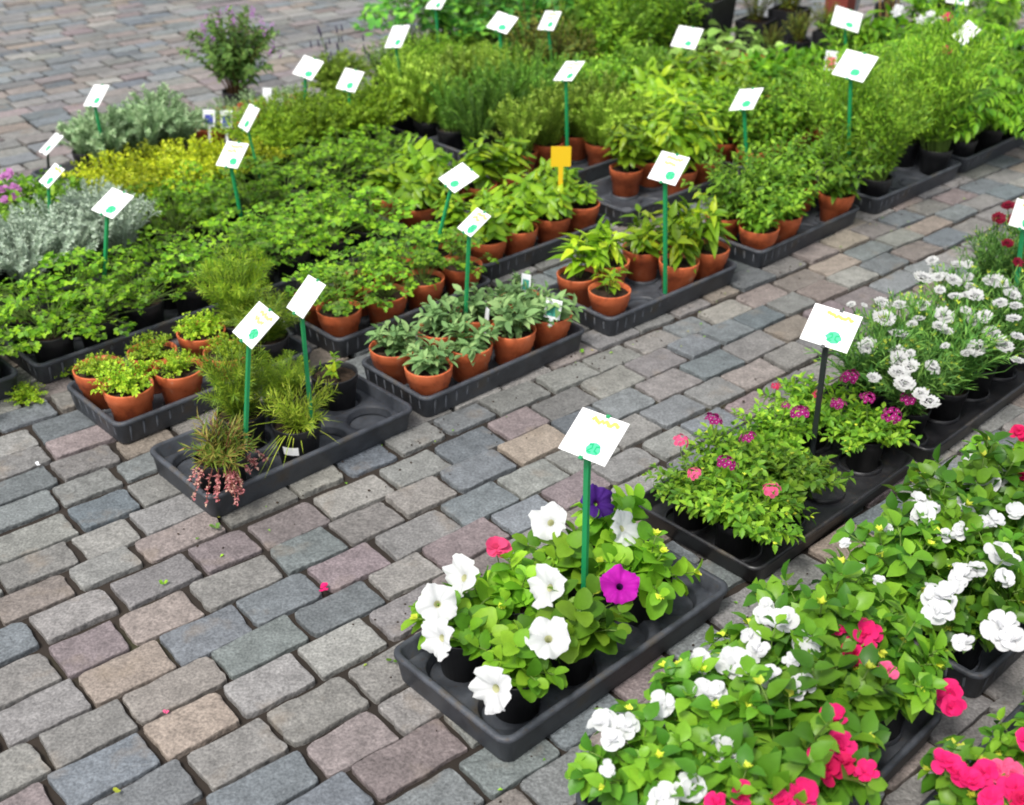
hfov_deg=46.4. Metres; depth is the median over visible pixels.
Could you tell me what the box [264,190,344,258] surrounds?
potted parsley
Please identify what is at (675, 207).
potted pepper plant
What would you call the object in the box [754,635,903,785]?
potted busy lizzie
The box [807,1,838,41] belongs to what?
potted bronze herb
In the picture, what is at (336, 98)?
potted mound herb
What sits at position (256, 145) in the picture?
potted golden thyme
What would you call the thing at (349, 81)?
price sign
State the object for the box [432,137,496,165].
plant tray
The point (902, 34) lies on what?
potted ferny herb
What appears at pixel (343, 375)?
potted seedling
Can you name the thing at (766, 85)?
potted lemon balm
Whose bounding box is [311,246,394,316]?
potted parsley
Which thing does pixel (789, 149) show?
potted mint
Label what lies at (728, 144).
potted lemon balm
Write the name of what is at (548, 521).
potted petunia
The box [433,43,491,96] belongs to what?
potted tarragon
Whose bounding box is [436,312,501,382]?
potted sage
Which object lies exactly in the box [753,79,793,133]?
potted lemon balm
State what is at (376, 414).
plant tray
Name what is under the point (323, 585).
fallen flower
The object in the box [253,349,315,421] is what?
potted dill
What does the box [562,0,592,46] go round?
potted tall herb
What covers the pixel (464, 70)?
potted tarragon
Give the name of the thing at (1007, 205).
potted carnation
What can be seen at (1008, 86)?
potted ferny herb
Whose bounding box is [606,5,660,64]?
potted tall herb
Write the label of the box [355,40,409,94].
potted marjoram
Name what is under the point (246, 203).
potted parsley
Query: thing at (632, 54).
potted mint
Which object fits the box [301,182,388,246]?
potted parsley
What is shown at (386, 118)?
potted mound herb
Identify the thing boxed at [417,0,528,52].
potted lovage
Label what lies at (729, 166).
plant tray
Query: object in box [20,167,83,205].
potted low herb
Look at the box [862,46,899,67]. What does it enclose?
potted lemon balm
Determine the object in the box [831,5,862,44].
price sign
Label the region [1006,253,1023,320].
potted carnation
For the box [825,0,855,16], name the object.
square planter
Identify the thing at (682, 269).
potted pepper plant
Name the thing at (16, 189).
potted low herb
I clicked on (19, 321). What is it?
potted parsley
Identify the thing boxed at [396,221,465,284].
potted parsley
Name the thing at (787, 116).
potted lemon balm
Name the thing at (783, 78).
potted lemon balm
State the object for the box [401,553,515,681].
potted petunia
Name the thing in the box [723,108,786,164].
potted lemon balm
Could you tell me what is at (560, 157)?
plant tag
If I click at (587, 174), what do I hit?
plant tray
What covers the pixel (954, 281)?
potted carnation
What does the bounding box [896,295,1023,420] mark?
potted carnation
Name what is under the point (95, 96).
price sign
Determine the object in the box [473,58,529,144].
potted rosemary
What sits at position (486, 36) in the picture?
potted lovage
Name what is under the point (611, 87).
potted tarragon
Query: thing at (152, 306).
potted parsley
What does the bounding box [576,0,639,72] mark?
potted tall herb
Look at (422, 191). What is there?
potted basil
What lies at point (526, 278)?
plant tag
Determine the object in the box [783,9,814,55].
potted bronze herb
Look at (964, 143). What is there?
potted ferny herb
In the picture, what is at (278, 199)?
potted parsley
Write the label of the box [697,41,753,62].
potted nasturtium
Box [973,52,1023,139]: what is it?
potted ferny herb
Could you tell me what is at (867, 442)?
potted verbena
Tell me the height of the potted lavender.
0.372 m
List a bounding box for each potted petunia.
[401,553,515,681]
[462,616,570,723]
[467,536,561,629]
[511,501,625,598]
[511,564,639,685]
[571,483,651,548]
[591,509,702,626]
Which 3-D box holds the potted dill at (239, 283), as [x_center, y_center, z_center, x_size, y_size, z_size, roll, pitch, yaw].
[-0.717,-0.272,3.088,0.235,0.313,0.238,-4,31,-7]
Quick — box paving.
[0,0,1023,804]
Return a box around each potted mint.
[544,55,595,89]
[573,51,629,86]
[574,57,629,94]
[597,55,649,95]
[602,56,639,79]
[609,33,675,93]
[617,35,663,77]
[637,44,690,72]
[681,146,778,241]
[711,146,791,232]
[717,175,798,249]
[727,131,828,200]
[747,159,836,244]
[764,125,839,211]
[791,124,886,221]
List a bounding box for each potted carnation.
[805,306,935,421]
[846,288,956,398]
[861,330,968,442]
[877,270,980,377]
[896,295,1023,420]
[916,255,1023,359]
[945,288,1023,398]
[950,211,1023,297]
[960,264,1023,377]
[970,200,1023,292]
[998,196,1023,236]
[1006,227,1023,249]
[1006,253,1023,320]
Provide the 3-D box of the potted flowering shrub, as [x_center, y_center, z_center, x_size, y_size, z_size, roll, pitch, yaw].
[-1.140,-1.407,4.885,0.448,0.463,0.476,-5,31,-9]
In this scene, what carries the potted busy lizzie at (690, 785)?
in the plant tray at (906, 744)
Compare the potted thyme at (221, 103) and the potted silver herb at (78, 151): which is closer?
the potted silver herb at (78, 151)
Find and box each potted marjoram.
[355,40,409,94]
[376,26,440,74]
[378,50,419,88]
[402,30,457,64]
[405,41,446,67]
[424,40,477,64]
[428,25,488,54]
[456,40,489,58]
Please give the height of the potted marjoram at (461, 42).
0.261 m
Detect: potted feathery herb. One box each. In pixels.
[790,32,913,186]
[835,56,940,196]
[859,38,965,167]
[878,0,1006,175]
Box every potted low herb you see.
[0,168,38,229]
[0,173,63,219]
[0,194,17,221]
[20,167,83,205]
[25,174,111,205]
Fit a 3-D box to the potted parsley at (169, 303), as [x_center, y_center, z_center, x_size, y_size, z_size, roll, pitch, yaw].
[-0.977,-0.390,3.366,0.286,0.234,0.268,-4,31,-7]
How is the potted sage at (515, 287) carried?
in the plant tray at (456, 393)
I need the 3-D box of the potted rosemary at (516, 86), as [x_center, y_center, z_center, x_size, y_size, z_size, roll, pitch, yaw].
[-0.010,-1.184,4.615,0.220,0.335,0.244,-15,34,-23]
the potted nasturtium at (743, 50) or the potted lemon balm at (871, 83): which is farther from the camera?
the potted nasturtium at (743, 50)
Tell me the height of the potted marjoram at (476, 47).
0.215 m
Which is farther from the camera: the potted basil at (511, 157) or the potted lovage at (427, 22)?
the potted lovage at (427, 22)
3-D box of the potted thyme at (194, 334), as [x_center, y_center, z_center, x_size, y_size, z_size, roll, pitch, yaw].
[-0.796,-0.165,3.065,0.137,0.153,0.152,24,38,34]
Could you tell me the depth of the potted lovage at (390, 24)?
5.55 m
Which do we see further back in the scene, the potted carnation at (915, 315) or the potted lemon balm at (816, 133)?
the potted lemon balm at (816, 133)
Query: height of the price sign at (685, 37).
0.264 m
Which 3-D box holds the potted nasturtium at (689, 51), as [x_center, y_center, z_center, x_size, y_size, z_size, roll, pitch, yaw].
[0.661,-1.453,5.214,0.269,0.190,0.289,-2,31,-3]
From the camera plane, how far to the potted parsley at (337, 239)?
3.53 m
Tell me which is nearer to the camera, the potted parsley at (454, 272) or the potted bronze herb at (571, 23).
the potted parsley at (454, 272)
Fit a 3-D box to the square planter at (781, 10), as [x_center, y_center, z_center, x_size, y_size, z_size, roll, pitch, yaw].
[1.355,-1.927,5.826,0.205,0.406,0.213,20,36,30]
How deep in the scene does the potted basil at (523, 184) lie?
3.75 m
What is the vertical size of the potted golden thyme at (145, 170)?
0.218 m
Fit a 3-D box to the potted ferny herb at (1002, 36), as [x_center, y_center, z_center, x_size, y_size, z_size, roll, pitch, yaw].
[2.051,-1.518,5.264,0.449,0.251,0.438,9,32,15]
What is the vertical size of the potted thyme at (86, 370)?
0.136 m
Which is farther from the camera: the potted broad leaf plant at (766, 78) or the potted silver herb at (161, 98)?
the potted broad leaf plant at (766, 78)
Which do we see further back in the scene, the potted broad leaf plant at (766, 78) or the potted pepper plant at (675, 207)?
the potted broad leaf plant at (766, 78)
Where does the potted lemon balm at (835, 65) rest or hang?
in the plant tray
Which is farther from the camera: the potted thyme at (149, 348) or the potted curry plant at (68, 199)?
the potted curry plant at (68, 199)
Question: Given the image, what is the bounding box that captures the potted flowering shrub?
[176,4,286,106]
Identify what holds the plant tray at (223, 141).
on the paving
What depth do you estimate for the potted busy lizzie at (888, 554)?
2.12 m
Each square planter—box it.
[665,0,735,48]
[735,0,776,44]
[768,0,811,41]
[813,13,854,51]
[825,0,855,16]
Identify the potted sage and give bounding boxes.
[364,316,424,384]
[398,337,461,395]
[413,293,471,356]
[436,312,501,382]
[445,282,509,332]
[483,290,547,364]
[494,269,538,316]
[520,280,585,349]
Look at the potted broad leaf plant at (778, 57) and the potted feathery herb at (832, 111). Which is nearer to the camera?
the potted feathery herb at (832, 111)
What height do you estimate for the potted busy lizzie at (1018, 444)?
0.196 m
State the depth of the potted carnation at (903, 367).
2.68 m
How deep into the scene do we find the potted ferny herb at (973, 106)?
4.41 m
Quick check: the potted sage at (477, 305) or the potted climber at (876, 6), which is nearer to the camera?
the potted sage at (477, 305)
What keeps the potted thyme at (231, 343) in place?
in the plant tray at (161, 415)
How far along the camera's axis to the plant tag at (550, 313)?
3.08 m
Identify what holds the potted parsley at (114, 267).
in the plant tray at (47, 371)
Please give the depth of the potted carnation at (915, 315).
2.87 m
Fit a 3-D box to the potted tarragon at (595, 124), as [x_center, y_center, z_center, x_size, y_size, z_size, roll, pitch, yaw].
[0.335,-0.991,4.335,0.260,0.286,0.269,-22,37,-32]
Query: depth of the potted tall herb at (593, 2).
5.29 m
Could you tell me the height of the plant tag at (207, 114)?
0.126 m
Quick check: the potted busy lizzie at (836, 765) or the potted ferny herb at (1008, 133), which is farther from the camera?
the potted ferny herb at (1008, 133)
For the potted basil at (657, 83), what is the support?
in the plant tray
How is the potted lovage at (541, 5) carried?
in the plant tray
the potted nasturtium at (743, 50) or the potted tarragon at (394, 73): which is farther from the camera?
the potted nasturtium at (743, 50)
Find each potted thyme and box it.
[72,349,124,409]
[87,354,157,421]
[124,330,177,393]
[153,347,202,404]
[172,308,225,368]
[182,106,206,140]
[191,105,225,142]
[200,332,252,381]
[206,96,239,120]
[231,105,255,137]
[235,87,264,115]
[258,91,288,119]
[271,84,298,105]
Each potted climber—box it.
[873,0,903,27]
[874,0,903,10]
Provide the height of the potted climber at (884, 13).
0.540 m
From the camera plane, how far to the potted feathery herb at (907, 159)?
4.31 m
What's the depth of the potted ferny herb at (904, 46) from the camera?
4.99 m
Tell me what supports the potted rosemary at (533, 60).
in the plant tray at (456, 155)
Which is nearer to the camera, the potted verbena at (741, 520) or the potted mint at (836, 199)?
the potted verbena at (741, 520)
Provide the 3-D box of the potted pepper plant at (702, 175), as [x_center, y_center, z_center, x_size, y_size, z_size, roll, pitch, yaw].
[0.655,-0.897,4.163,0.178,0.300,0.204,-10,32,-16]
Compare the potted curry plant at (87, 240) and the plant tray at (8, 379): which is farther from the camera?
the potted curry plant at (87, 240)
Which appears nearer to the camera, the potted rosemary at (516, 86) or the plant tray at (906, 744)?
the plant tray at (906, 744)
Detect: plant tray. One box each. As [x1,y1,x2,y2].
[0,259,149,326]
[0,286,222,382]
[0,358,17,399]
[31,160,85,191]
[67,334,311,442]
[131,198,315,267]
[150,374,411,516]
[195,137,238,152]
[204,225,398,305]
[260,137,397,185]
[283,274,489,356]
[289,149,452,211]
[361,322,583,416]
[364,175,489,245]
[388,122,437,149]
[394,540,727,761]
[431,213,609,280]
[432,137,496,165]
[525,154,617,183]
[546,259,736,335]
[576,640,941,804]
[586,171,729,226]
[639,415,913,582]
[702,193,858,267]
[719,143,830,180]
[779,36,824,63]
[816,150,960,213]
[823,355,1023,462]
[895,623,1023,697]
[918,132,1023,172]
[920,700,1023,804]
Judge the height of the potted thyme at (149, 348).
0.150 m
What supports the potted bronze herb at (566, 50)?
in the plant tray
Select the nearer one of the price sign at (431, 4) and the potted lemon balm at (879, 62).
the potted lemon balm at (879, 62)
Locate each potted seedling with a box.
[310,351,357,410]
[588,265,632,316]
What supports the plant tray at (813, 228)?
on the paving
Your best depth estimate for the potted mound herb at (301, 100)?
4.37 m
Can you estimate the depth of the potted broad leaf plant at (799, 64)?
5.05 m
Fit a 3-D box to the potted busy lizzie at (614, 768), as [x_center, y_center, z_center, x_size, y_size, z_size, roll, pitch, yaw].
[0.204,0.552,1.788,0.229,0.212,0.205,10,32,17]
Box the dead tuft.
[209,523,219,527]
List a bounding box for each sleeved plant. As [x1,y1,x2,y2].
[755,0,781,16]
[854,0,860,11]
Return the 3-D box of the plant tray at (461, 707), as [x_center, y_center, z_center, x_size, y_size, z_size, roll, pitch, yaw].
[0.100,0.415,2.189,0.586,0.062,0.309,-26,39,-36]
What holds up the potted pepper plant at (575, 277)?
in the plant tray at (648, 300)
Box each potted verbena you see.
[641,433,738,529]
[671,463,818,558]
[682,412,805,490]
[731,381,821,472]
[742,441,855,526]
[757,369,872,448]
[820,391,922,471]
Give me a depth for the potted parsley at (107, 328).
3.09 m
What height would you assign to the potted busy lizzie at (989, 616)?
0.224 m
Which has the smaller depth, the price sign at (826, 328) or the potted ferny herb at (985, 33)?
the price sign at (826, 328)
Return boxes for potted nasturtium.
[643,47,693,59]
[661,47,721,68]
[675,41,725,58]
[691,36,753,65]
[697,19,763,59]
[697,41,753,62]
[720,30,784,67]
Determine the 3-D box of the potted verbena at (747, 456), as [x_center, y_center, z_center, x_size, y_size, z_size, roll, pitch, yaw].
[0.487,0.117,2.560,0.269,0.179,0.271,-3,31,-4]
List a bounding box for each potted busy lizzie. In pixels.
[564,689,704,804]
[639,735,818,804]
[644,646,796,752]
[686,667,887,804]
[700,605,833,715]
[742,547,908,666]
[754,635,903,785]
[821,508,978,634]
[845,605,966,741]
[877,469,1002,574]
[899,544,1023,669]
[903,429,1023,529]
[917,734,1023,804]
[942,509,1023,610]
[957,435,1023,483]
[978,703,1023,762]
[992,480,1023,558]
[1009,424,1023,480]
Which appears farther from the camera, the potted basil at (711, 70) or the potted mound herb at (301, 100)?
the potted basil at (711, 70)
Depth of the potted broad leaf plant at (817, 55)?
5.11 m
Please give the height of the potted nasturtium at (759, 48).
0.200 m
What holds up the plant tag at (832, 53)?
attached to the potted lemon balm
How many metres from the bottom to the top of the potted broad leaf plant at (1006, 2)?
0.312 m
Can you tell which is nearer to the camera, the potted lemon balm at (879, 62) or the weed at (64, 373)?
the weed at (64, 373)
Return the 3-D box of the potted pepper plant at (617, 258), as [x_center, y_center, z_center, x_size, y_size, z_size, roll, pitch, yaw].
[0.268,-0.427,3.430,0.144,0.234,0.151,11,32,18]
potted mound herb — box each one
[205,95,308,154]
[237,115,312,168]
[244,82,332,160]
[268,99,361,156]
[284,84,361,153]
[303,89,391,154]
[312,81,387,113]
[328,75,422,146]
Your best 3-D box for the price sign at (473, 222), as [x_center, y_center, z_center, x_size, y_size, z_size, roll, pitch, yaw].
[-0.095,-0.314,3.041,0.066,0.364,0.090,-15,34,-24]
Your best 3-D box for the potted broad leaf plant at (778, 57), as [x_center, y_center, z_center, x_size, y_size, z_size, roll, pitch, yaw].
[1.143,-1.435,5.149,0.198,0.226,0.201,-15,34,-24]
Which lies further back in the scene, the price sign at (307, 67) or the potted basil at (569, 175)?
the price sign at (307, 67)
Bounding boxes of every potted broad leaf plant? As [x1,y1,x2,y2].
[735,49,788,85]
[750,66,782,96]
[754,44,801,72]
[760,56,806,89]
[781,46,814,67]
[789,54,824,80]
[799,32,847,79]
[818,25,857,59]
[837,10,893,55]
[867,2,911,53]
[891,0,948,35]
[926,0,969,22]
[976,0,1023,35]
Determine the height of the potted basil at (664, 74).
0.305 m
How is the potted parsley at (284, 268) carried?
in the plant tray at (278, 284)
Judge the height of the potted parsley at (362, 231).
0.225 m
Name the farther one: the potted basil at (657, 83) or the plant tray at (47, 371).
the potted basil at (657, 83)
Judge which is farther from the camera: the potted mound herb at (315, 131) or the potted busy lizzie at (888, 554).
the potted mound herb at (315, 131)
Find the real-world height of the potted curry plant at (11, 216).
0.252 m
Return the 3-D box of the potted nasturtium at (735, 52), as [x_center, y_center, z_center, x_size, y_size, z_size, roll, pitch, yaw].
[0.920,-1.489,5.263,0.291,0.202,0.289,-8,31,-12]
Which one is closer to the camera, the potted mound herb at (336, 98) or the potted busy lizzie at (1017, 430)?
the potted busy lizzie at (1017, 430)
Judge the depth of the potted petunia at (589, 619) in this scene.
2.06 m
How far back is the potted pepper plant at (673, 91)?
4.18 m
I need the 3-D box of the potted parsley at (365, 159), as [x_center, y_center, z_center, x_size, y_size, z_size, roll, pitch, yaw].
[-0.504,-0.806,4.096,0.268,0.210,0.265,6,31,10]
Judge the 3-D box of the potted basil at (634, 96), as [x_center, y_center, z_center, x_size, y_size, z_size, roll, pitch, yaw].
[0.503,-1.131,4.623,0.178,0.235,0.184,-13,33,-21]
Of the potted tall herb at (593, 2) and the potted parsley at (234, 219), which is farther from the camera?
the potted tall herb at (593, 2)
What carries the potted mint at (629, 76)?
in the plant tray
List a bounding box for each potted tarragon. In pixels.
[368,44,432,133]
[394,54,465,137]
[423,53,457,85]
[429,51,484,121]
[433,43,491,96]
[450,40,511,114]
[457,40,513,71]
[477,38,538,79]
[484,92,547,173]
[516,77,579,170]
[546,72,611,160]
[564,89,639,165]
[569,69,633,115]
[602,88,656,153]
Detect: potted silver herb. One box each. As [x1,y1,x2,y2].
[55,110,104,176]
[65,106,141,179]
[104,103,140,169]
[115,98,174,164]
[119,81,187,148]
[141,103,209,151]
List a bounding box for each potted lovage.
[350,0,440,54]
[360,0,476,55]
[398,0,479,46]
[399,0,493,47]
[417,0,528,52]
[422,0,508,44]
[442,0,541,51]
[454,0,516,43]
[464,0,545,56]
[477,0,563,55]
[487,0,584,54]
[521,0,608,40]
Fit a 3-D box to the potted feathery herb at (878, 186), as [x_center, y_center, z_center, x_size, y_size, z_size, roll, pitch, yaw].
[1.232,-0.892,3.955,0.353,0.501,0.299,-1,31,-1]
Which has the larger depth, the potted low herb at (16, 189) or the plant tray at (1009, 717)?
the potted low herb at (16, 189)
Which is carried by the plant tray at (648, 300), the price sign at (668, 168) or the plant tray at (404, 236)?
the price sign at (668, 168)
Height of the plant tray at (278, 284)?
0.062 m
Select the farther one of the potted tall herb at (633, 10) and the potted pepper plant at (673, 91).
the potted tall herb at (633, 10)
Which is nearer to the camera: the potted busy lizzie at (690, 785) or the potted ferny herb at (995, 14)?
the potted busy lizzie at (690, 785)
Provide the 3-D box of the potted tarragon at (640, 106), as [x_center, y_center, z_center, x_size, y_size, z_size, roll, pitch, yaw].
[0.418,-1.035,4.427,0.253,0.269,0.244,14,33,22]
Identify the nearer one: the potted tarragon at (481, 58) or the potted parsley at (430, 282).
the potted parsley at (430, 282)
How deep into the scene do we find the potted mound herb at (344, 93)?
4.54 m
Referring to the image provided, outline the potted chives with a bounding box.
[249,374,342,476]
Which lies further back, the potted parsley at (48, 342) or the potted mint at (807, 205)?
the potted mint at (807, 205)
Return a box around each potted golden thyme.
[59,149,155,193]
[85,156,178,209]
[99,138,189,206]
[120,150,215,207]
[145,137,218,193]
[154,132,257,199]
[190,134,293,189]
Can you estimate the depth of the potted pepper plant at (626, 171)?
4.07 m
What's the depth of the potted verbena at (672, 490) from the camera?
2.46 m
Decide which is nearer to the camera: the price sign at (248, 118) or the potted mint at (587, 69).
the price sign at (248, 118)
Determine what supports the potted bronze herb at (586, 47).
in the plant tray
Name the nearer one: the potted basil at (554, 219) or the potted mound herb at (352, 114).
the potted basil at (554, 219)
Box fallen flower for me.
[319,582,327,591]
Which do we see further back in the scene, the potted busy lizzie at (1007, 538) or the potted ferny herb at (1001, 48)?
the potted ferny herb at (1001, 48)
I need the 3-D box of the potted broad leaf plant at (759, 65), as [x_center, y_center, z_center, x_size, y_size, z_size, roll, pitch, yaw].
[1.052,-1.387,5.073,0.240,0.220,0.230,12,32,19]
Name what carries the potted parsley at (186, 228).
in the plant tray at (151, 259)
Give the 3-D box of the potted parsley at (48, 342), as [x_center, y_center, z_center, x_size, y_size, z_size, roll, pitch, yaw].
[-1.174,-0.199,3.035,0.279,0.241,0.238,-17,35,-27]
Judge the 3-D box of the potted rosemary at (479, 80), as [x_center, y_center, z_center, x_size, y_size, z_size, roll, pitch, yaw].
[-0.088,-1.137,4.517,0.246,0.354,0.205,2,31,4]
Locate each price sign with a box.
[39,133,63,170]
[39,163,64,218]
[83,84,109,153]
[91,187,133,306]
[216,141,248,235]
[232,301,279,473]
[238,104,261,182]
[287,275,325,429]
[292,55,323,103]
[336,68,363,112]
[384,25,409,76]
[425,0,445,42]
[434,162,478,249]
[457,208,490,332]
[487,11,517,55]
[538,10,560,61]
[553,60,584,169]
[558,407,629,587]
[648,151,689,293]
[671,25,703,55]
[729,87,763,169]
[800,303,862,458]
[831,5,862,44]
[832,49,878,179]
[946,0,968,31]
[953,20,980,53]
[1008,198,1023,287]
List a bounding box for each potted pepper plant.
[547,229,610,307]
[583,214,629,282]
[601,121,649,196]
[618,203,662,281]
[626,104,678,187]
[651,80,711,137]
[651,195,702,264]
[651,214,705,293]
[653,88,718,194]
[681,99,724,185]
[682,185,736,280]
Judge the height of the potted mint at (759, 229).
0.251 m
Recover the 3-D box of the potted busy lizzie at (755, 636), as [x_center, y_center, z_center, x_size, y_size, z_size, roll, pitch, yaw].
[0.415,0.454,1.929,0.242,0.238,0.228,9,32,15]
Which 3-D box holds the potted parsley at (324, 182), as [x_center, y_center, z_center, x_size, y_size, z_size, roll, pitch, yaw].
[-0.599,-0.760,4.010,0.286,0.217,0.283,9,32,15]
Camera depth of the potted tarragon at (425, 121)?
4.50 m
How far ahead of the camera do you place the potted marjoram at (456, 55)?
5.08 m
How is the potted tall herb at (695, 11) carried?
in the plant tray
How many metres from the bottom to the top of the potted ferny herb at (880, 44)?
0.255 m
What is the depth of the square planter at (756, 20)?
5.73 m
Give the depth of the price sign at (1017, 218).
3.11 m
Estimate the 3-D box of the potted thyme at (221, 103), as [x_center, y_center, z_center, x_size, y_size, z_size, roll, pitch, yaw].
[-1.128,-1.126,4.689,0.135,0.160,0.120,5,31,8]
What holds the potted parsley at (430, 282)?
in the plant tray at (350, 344)
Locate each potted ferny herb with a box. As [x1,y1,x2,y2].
[856,32,937,61]
[862,27,1001,74]
[882,72,986,144]
[884,17,989,59]
[894,14,1023,58]
[896,58,1023,142]
[910,85,1023,156]
[914,9,1012,44]
[939,0,1023,51]
[945,46,1023,120]
[953,46,1022,69]
[963,75,1023,152]
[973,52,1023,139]
[977,30,1023,58]
[994,28,1023,61]
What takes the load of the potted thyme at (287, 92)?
in the plant tray at (223, 141)
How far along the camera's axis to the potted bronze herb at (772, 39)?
5.50 m
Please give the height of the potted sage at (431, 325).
0.183 m
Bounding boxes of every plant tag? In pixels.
[203,109,214,141]
[220,110,232,141]
[262,88,270,108]
[485,307,489,332]
[521,273,530,295]
[543,298,562,325]
[551,146,570,196]
[823,50,838,70]
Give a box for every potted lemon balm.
[686,79,758,162]
[710,68,775,157]
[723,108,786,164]
[746,84,816,158]
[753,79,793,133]
[762,73,816,104]
[769,66,834,154]
[790,66,846,119]
[800,74,843,147]
[818,48,872,93]
[824,78,874,126]
[854,64,898,122]
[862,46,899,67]
[871,44,913,75]
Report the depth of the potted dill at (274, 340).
3.00 m
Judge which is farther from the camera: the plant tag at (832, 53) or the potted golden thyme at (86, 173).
the plant tag at (832, 53)
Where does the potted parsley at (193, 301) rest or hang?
in the plant tray at (47, 371)
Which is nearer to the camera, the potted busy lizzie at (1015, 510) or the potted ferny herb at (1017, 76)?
the potted busy lizzie at (1015, 510)
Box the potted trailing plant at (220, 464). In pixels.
[177,403,268,506]
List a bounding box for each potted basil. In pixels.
[361,158,412,222]
[392,132,455,183]
[393,171,442,227]
[426,159,469,220]
[431,187,479,255]
[457,132,509,205]
[469,181,516,217]
[470,204,511,263]
[494,136,536,196]
[498,191,541,255]
[499,170,546,221]
[530,182,575,243]
[533,157,583,195]
[564,180,603,232]
[625,78,653,125]
[634,56,688,96]
[640,77,701,129]
[663,49,708,88]
[677,68,716,129]
[690,48,731,86]
[701,74,743,112]
[714,56,757,99]
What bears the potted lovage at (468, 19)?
on the plant tray
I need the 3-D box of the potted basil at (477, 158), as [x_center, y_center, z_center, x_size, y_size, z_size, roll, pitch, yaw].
[-0.113,-0.762,3.978,0.214,0.255,0.186,-15,34,-24]
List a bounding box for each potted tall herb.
[556,0,616,62]
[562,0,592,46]
[573,0,631,53]
[575,0,628,62]
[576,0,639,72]
[595,0,652,61]
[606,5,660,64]
[622,0,652,28]
[625,0,666,54]
[639,0,695,55]
[642,0,687,47]
[659,0,713,53]
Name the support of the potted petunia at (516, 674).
in the plant tray at (461, 707)
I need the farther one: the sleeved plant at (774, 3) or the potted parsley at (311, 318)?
the sleeved plant at (774, 3)
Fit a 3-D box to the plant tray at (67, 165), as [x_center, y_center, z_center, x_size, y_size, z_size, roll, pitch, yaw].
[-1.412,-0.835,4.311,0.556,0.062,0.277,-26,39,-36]
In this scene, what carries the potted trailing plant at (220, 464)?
in the plant tray at (376, 414)
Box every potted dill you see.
[186,243,275,338]
[192,336,283,451]
[219,286,309,368]
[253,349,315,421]
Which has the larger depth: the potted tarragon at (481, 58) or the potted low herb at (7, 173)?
the potted tarragon at (481, 58)
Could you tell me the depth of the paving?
2.53 m
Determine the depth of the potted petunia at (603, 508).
2.28 m
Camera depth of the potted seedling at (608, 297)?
3.25 m
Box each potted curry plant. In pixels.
[0,204,33,291]
[0,216,75,298]
[0,239,20,274]
[3,193,91,278]
[17,205,120,286]
[41,175,127,265]
[53,183,160,272]
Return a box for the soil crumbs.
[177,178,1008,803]
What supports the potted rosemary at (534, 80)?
in the plant tray at (456, 155)
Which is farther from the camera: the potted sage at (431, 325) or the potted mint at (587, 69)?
the potted mint at (587, 69)
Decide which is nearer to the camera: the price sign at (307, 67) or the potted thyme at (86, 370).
the potted thyme at (86, 370)
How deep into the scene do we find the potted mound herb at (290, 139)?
4.23 m
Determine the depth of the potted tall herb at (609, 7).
5.30 m
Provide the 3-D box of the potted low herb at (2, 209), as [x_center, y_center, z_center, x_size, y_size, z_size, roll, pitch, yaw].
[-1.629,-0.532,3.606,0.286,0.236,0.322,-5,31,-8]
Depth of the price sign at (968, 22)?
4.77 m
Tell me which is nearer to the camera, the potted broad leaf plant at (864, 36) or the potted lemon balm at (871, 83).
the potted lemon balm at (871, 83)
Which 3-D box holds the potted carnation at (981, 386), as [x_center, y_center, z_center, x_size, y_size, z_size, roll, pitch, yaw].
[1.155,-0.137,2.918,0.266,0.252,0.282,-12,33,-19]
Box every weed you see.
[4,380,48,405]
[54,366,72,377]
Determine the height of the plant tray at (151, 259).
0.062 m
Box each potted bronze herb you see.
[504,0,563,83]
[519,19,580,81]
[529,0,583,62]
[552,26,604,82]
[760,23,787,59]
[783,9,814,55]
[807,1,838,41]
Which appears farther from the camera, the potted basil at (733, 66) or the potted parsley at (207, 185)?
the potted basil at (733, 66)
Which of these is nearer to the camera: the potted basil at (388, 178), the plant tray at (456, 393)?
the plant tray at (456, 393)
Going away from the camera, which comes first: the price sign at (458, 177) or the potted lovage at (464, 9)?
the price sign at (458, 177)
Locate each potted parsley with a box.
[0,274,85,353]
[0,284,105,362]
[0,312,30,377]
[16,246,122,336]
[42,275,145,347]
[75,245,162,320]
[94,264,188,331]
[113,224,214,308]
[123,181,189,245]
[133,183,214,252]
[145,160,231,239]
[149,242,232,315]
[175,187,240,244]
[180,207,267,281]
[197,167,255,225]
[210,226,297,286]
[212,164,292,228]
[229,202,304,271]
[235,155,303,214]
[250,166,321,217]
[253,211,327,280]
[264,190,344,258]
[270,135,351,193]
[281,190,378,264]
[281,260,346,328]
[290,138,372,199]
[290,266,381,336]
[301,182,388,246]
[304,126,379,188]
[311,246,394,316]
[325,186,419,253]
[331,139,407,190]
[348,123,404,162]
[352,258,418,325]
[359,223,431,284]
[361,131,427,169]
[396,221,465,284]
[397,248,450,310]
[429,228,498,295]
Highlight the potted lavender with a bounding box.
[301,24,373,101]
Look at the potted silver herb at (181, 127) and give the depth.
4.31 m
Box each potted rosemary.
[418,65,479,150]
[440,81,503,152]
[456,56,518,129]
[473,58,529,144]
[482,49,538,113]
[505,39,557,89]
[507,53,554,117]
[535,49,589,131]
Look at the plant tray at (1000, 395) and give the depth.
2.85 m
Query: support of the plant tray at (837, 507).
on the paving
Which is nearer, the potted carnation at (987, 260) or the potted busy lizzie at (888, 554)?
the potted busy lizzie at (888, 554)
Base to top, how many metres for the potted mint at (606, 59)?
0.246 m
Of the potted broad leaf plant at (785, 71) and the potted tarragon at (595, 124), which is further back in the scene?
the potted broad leaf plant at (785, 71)
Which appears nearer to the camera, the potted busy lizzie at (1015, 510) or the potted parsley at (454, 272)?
the potted busy lizzie at (1015, 510)

